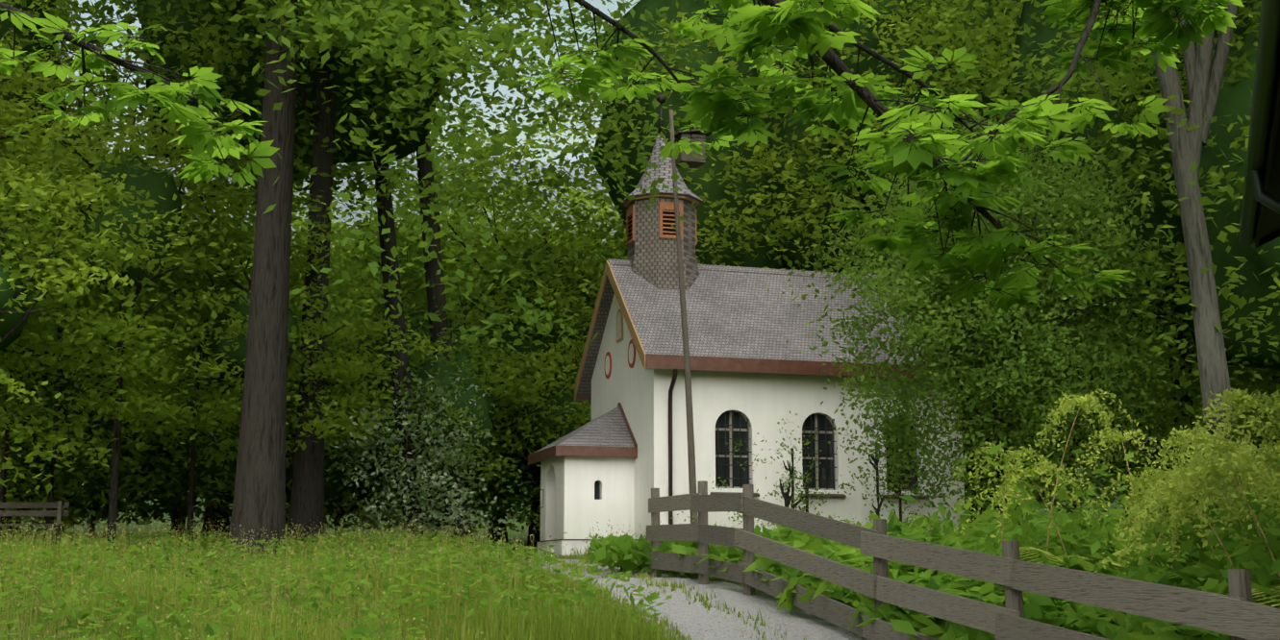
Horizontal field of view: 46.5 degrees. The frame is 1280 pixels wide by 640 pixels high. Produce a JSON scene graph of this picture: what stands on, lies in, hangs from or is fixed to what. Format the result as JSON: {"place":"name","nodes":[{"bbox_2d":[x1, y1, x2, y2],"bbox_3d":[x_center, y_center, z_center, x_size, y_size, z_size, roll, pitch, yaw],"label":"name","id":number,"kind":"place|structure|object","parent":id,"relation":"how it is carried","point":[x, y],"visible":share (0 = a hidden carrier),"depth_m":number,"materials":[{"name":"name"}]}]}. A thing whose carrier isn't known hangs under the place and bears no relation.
{"place":"outdoors","nodes":[
{"label":"outdoors","id":0,"kind":"place"},
{"bbox_2d":[56,0,639,162],"label":"sky","id":1,"kind":"structure","parent":0,"point":[598,4],"materials":[{"name":"white"}]},
{"bbox_2d":[0,512,1209,639],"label":"meadow grass","id":2,"kind":"structure","parent":0,"point":[90,586],"depth_m":14.25,"materials":[{"name":"green plant"}]},
{"bbox_2d":[1,142,1275,639],"bbox_3d":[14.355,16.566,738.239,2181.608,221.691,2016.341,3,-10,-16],"label":"ground","id":3,"kind":"structure","parent":0,"point":[329,531],"depth_m":92.86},
{"bbox_2d":[0,501,70,546],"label":"bench","id":4,"kind":"object","parent":3,"relation":"on","point":[60,514],"visible":0.65,"depth_m":27.46,"materials":[{"name":"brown wood"}]},
{"bbox_2d":[0,100,73,356],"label":"young tree","id":5,"kind":"object","parent":3,"relation":"on","point":[37,147],"visible":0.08,"depth_m":27.49,"materials":[{"name":"green plant"}]},
{"bbox_2d":[0,292,126,533],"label":"tree","id":6,"kind":"object","parent":3,"relation":"on","point":[19,462],"visible":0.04,"depth_m":39.28,"materials":[{"name":"green plant"}]},
{"bbox_2d":[9,495,157,534],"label":"shrub","id":7,"kind":"object","parent":3,"relation":"on","point":[12,528],"depth_m":52.55,"materials":[{"name":"green plant"}]},
{"bbox_2d":[0,44,179,431],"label":"young tree","id":8,"kind":"object","parent":3,"relation":"on","point":[17,78],"visible":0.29,"depth_m":24.95,"materials":[{"name":"green plant"}]},
{"bbox_2d":[0,44,184,536],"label":"young tree","id":9,"kind":"object","parent":3,"relation":"on","point":[4,472],"visible":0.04,"depth_m":31.05,"materials":[{"name":"green plant"}]},
{"bbox_2d":[2,234,187,536],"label":"tree","id":10,"kind":"object","parent":3,"relation":"on","point":[5,517],"depth_m":45.58,"materials":[{"name":"green plant"}]},
{"bbox_2d":[0,326,202,537],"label":"tree","id":11,"kind":"object","parent":3,"relation":"on","point":[89,505],"visible":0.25,"depth_m":38.77,"materials":[{"name":"green plant"}]},
{"bbox_2d":[0,279,233,538],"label":"tree","id":12,"kind":"object","parent":3,"relation":"on","point":[36,499],"visible":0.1,"depth_m":39.02,"materials":[{"name":"green plant"}]},
{"bbox_2d":[0,101,234,498],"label":"young tree","id":13,"kind":"object","parent":3,"relation":"on","point":[15,307],"visible":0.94,"depth_m":22.36,"materials":[{"name":"green plant"}]},
{"bbox_2d":[0,0,246,524],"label":"tree","id":14,"kind":"object","parent":3,"relation":"on","point":[7,24],"visible":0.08,"depth_m":30.77,"materials":[{"name":"green plant"}]},
{"bbox_2d":[0,0,256,545],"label":"young tree","id":15,"kind":"object","parent":3,"relation":"on","point":[56,418],"visible":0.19,"depth_m":28.69,"materials":[{"name":"green plant"}]},
{"bbox_2d":[0,9,337,552],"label":"young tree","id":16,"kind":"object","parent":3,"relation":"on","point":[168,209],"visible":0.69,"depth_m":24.93,"materials":[{"name":"green plant"}]},
{"bbox_2d":[25,80,342,541],"bbox_3d":[-9.895,0.022,33.482,6.832,10.804,7.279,3,-10,-16],"label":"young tree","id":17,"kind":"object","parent":3,"relation":"on","point":[218,456],"visible":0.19,"depth_m":33.07,"materials":[{"name":"green plant"}]},
{"bbox_2d":[95,177,351,538],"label":"tree","id":18,"kind":"object","parent":3,"relation":"on","point":[173,522],"visible":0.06,"depth_m":53.19,"materials":[{"name":"green plant"}]},
{"bbox_2d":[81,277,371,535],"bbox_3d":[-10.900,2.404,38.498,7.070,7.628,7.373,-3,-10,15],"label":"tree","id":19,"kind":"object","parent":3,"relation":"on","point":[216,497],"visible":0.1,"depth_m":37.77,"materials":[{"name":"green plant"}]},
{"bbox_2d":[50,161,456,462],"bbox_3d":[-7.708,0.713,28.863,7.912,8.121,7.114,3,-10,-16],"label":"young tree","id":20,"kind":"object","parent":3,"relation":"on","point":[223,324],"visible":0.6,"depth_m":28.67,"materials":[{"name":"green plant"}]},
{"bbox_2d":[0,206,522,543],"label":"tree","id":21,"kind":"object","parent":3,"relation":"on","point":[219,513],"visible":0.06,"depth_m":38.41,"materials":[{"name":"green plant"}]},
{"bbox_2d":[199,337,409,541],"bbox_3d":[-7.974,3.450,39.320,7.639,6.038,7.509,3,-10,-16],"label":"tree","id":22,"kind":"object","parent":3,"relation":"on","point":[336,510],"visible":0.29,"depth_m":38.38,"materials":[{"name":"green plant"}]},
{"bbox_2d":[0,0,647,551],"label":"tree","id":23,"kind":"object","parent":3,"relation":"on","point":[308,496],"visible":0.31,"depth_m":30.41,"materials":[{"name":"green plant"}]},
{"bbox_2d":[202,201,459,524],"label":"tree","id":24,"kind":"object","parent":3,"relation":"on","point":[251,264],"depth_m":53.36,"materials":[{"name":"green plant"}]},
{"bbox_2d":[61,0,642,331],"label":"tree","id":25,"kind":"object","parent":3,"relation":"on","point":[246,95],"visible":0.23,"depth_m":32.81,"materials":[{"name":"green plant"}]},
{"bbox_2d":[111,85,627,541],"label":"tree","id":26,"kind":"object","parent":3,"relation":"on","point":[415,278],"visible":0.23,"depth_m":41.55,"materials":[{"name":"green plant"}]},
{"bbox_2d":[0,0,755,565],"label":"tree","id":27,"kind":"object","parent":3,"relation":"on","point":[260,492],"visible":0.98,"depth_m":22.47,"materials":[{"name":"green plant"}]},
{"bbox_2d":[374,160,432,543],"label":"tree","id":28,"kind":"object","parent":3,"relation":"on","point":[388,246],"visible":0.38,"depth_m":36.18,"materials":[{"name":"brown plant"}]},
{"bbox_2d":[326,320,528,537],"bbox_3d":[-4.838,2.886,35.509,5.038,6.109,5.684,-3,-10,18],"label":"elder bush","id":29,"kind":"object","parent":3,"relation":"on","point":[421,500],"visible":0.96,"depth_m":34.38,"materials":[{"name":"green plant"}]},
{"bbox_2d":[416,129,473,547],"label":"tree","id":30,"kind":"object","parent":3,"relation":"on","point":[432,267],"visible":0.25,"depth_m":37.00,"materials":[{"name":"brown plant"}]},
{"bbox_2d":[324,186,580,536],"bbox_3d":[-4.995,1.315,37.265,6.827,9.734,7.912,3,-10,-16],"label":"tree","id":31,"kind":"object","parent":3,"relation":"on","point":[482,409],"visible":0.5,"depth_m":36.27,"materials":[{"name":"green plant"}]},
{"bbox_2d":[361,173,617,545],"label":"tree","id":32,"kind":"object","parent":3,"relation":"on","point":[494,511],"visible":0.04,"depth_m":53.16,"materials":[{"name":"green plant"}]},
{"bbox_2d":[479,298,592,530],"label":"tree","id":33,"kind":"object","parent":3,"relation":"on","point":[548,432],"visible":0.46,"depth_m":39.38,"materials":[{"name":"green plant"}]},
{"bbox_2d":[329,94,757,553],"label":"tree","id":34,"kind":"object","parent":3,"relation":"on","point":[550,338],"visible":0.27,"depth_m":42.91,"materials":[{"name":"green plant"}]},
{"bbox_2d":[473,109,626,513],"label":"tree","id":35,"kind":"object","parent":3,"relation":"on","point":[588,202],"depth_m":58.14,"materials":[{"name":"green plant"}]},
{"bbox_2d":[0,0,1243,315],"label":"chestnut tree","id":36,"kind":"object","parent":3,"relation":"on","point":[912,154],"visible":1,"depth_m":10.38,"materials":[{"name":"green plant"}]},
{"bbox_2d":[467,0,885,426],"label":"tree","id":37,"kind":"object","parent":3,"relation":"on","point":[717,199],"visible":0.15,"depth_m":40.49,"materials":[{"name":"green plant"}]},
{"bbox_2d":[669,109,712,524],"bbox_3d":[1.030,0.263,29.185,0.924,9.033,0.600,3,-10,-16],"label":"lamp post","id":38,"kind":"object","parent":3,"relation":"on","point":[692,163],"visible":0.65,"depth_m":29.21,"materials":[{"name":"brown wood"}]},
{"bbox_2d":[527,94,966,559],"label":"chapel","id":39,"kind":"structure","parent":3,"relation":"on","point":[619,456],"depth_m":31.04,"materials":[{"name":"paint"}]},
{"bbox_2d":[670,410,887,527],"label":"shrub sapling","id":40,"kind":"object","parent":3,"relation":"on","point":[791,470],"visible":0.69,"depth_m":29.50,"materials":[{"name":"green plant"}]},
{"bbox_2d":[708,431,862,527],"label":"shrub sapling","id":41,"kind":"object","parent":3,"relation":"on","point":[787,497],"visible":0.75,"depth_m":28.86,"materials":[{"name":"green plant"}]},
{"bbox_2d":[507,0,1087,433],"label":"tree","id":42,"kind":"object","parent":3,"relation":"on","point":[783,133],"depth_m":39.69,"materials":[{"name":"green plant"}]},
{"bbox_2d":[738,427,863,523],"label":"shrub sapling","id":43,"kind":"object","parent":3,"relation":"on","point":[807,497],"visible":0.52,"depth_m":29.89,"materials":[{"name":"green plant"}]},
{"bbox_2d":[798,401,921,523],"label":"shrub sapling","id":44,"kind":"object","parent":3,"relation":"on","point":[877,480],"visible":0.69,"depth_m":30.13,"materials":[{"name":"green plant"}]},
{"bbox_2d":[849,427,967,522],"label":"shrub sapling","id":45,"kind":"object","parent":3,"relation":"on","point":[899,490],"visible":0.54,"depth_m":29.76,"materials":[{"name":"green plant"}]},
{"bbox_2d":[589,387,1279,639],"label":"bushes","id":46,"kind":"object","parent":3,"relation":"on","point":[1171,549],"visible":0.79,"depth_m":14.15,"materials":[{"name":"green plant"}]},
{"bbox_2d":[700,0,1172,524],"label":"tree","id":47,"kind":"object","parent":3,"relation":"on","point":[887,27],"visible":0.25,"depth_m":35.81,"materials":[{"name":"green plant"}]},
{"bbox_2d":[646,480,1279,639],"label":"fence","id":48,"kind":"object","parent":3,"relation":"on","point":[1237,614],"visible":0.81,"depth_m":11.63,"materials":[{"name":"grey wood"}]},
{"bbox_2d":[767,102,1199,522],"bbox_3d":[6.270,0.068,26.553,7.649,8.712,7.417,3,-10,-16],"label":"tree","id":49,"kind":"object","parent":3,"relation":"on","point":[961,338],"visible":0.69,"depth_m":25.63,"materials":[{"name":"green plant"}]},
{"bbox_2d":[792,0,1279,511],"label":"tree","id":50,"kind":"object","parent":3,"relation":"on","point":[1041,33],"visible":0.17,"depth_m":29.02,"materials":[{"name":"green plant"}]},
{"bbox_2d":[803,0,1279,508],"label":"tree","id":51,"kind":"object","parent":3,"relation":"on","point":[1249,308],"visible":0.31,"depth_m":25.30,"materials":[{"name":"green plant"}]},
{"bbox_2d":[978,283,1112,522],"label":"tree","id":52,"kind":"object","parent":3,"relation":"on","point":[1066,337],"depth_m":43.72,"materials":[{"name":"green plant"}]},
{"bbox_2d":[893,267,1202,517],"bbox_3d":[7.838,1.784,27.287,5.576,5.407,5.576,-4,-11,24],"label":"tree","id":53,"kind":"object","parent":3,"relation":"on","point":[1083,426],"visible":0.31,"depth_m":26.65,"materials":[{"name":"green plant"}]},
{"bbox_2d":[976,337,1165,526],"bbox_3d":[8.881,3.004,38.348,7.823,6.330,8.339,3,-10,-16],"label":"bush","id":54,"kind":"object","parent":3,"relation":"on","point":[1039,496],"visible":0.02,"depth_m":37.04,"materials":[{"name":"green plant"}]},
{"bbox_2d":[997,0,1279,505],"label":"tree","id":55,"kind":"object","parent":3,"relation":"on","point":[1236,380],"depth_m":33.43,"materials":[{"name":"green plant"}]},
{"bbox_2d":[1028,264,1258,516],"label":"tree","id":56,"kind":"object","parent":3,"relation":"on","point":[1144,349],"depth_m":43.84,"materials":[{"name":"green plant"}]},
{"bbox_2d":[1051,340,1274,517],"bbox_3d":[14.269,3.277,41.427,7.790,6.378,7.100,-9,-13,41],"label":"bush","id":57,"kind":"object","parent":3,"relation":"on","point":[1131,466],"visible":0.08,"depth_m":39.87,"materials":[{"name":"green plant"}]},
{"bbox_2d":[1080,337,1259,479],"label":"tree","id":58,"kind":"object","parent":3,"relation":"on","point":[1192,383],"depth_m":46.52,"materials":[{"name":"green plant"}]},
{"bbox_2d":[1141,7,1233,508],"bbox_3d":[9.910,-9.220,22.937,18.677,26.063,13.138,-2,-10,11],"label":"mossy tree","id":59,"kind":"object","parent":3,"relation":"on","point":[1214,375],"visible":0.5,"depth_m":22.79,"materials":[{"name":"grey plant"}]},
{"bbox_2d":[1177,0,1239,177],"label":"tree stems","id":60,"kind":"object","parent":59,"relation":"attached to","point":[1204,74],"visible":0.58,"depth_m":23.27,"materials":[{"name":"grey plant"}]},
{"bbox_2d":[1161,368,1275,513],"bbox_3d":[16.925,2.888,37.564,8.411,5.889,6.871,3,-10,-16],"label":"bush","id":61,"kind":"object","parent":3,"relation":"on","point":[1260,438],"visible":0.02,"depth_m":38.18,"materials":[{"name":"green plant"}]},
{"bbox_2d":[1238,0,1279,248],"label":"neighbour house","id":62,"kind":"structure","parent":3,"relation":"on","point":[1260,221],"depth_m":12.76,"materials":[{"name":"grey"}]},
{"bbox_2d":[518,559,868,639],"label":"gravel path","id":63,"kind":"structure","parent":0,"point":[797,624],"depth_m":14.46,"materials":[{"name":"grey gravel"}]}
]}

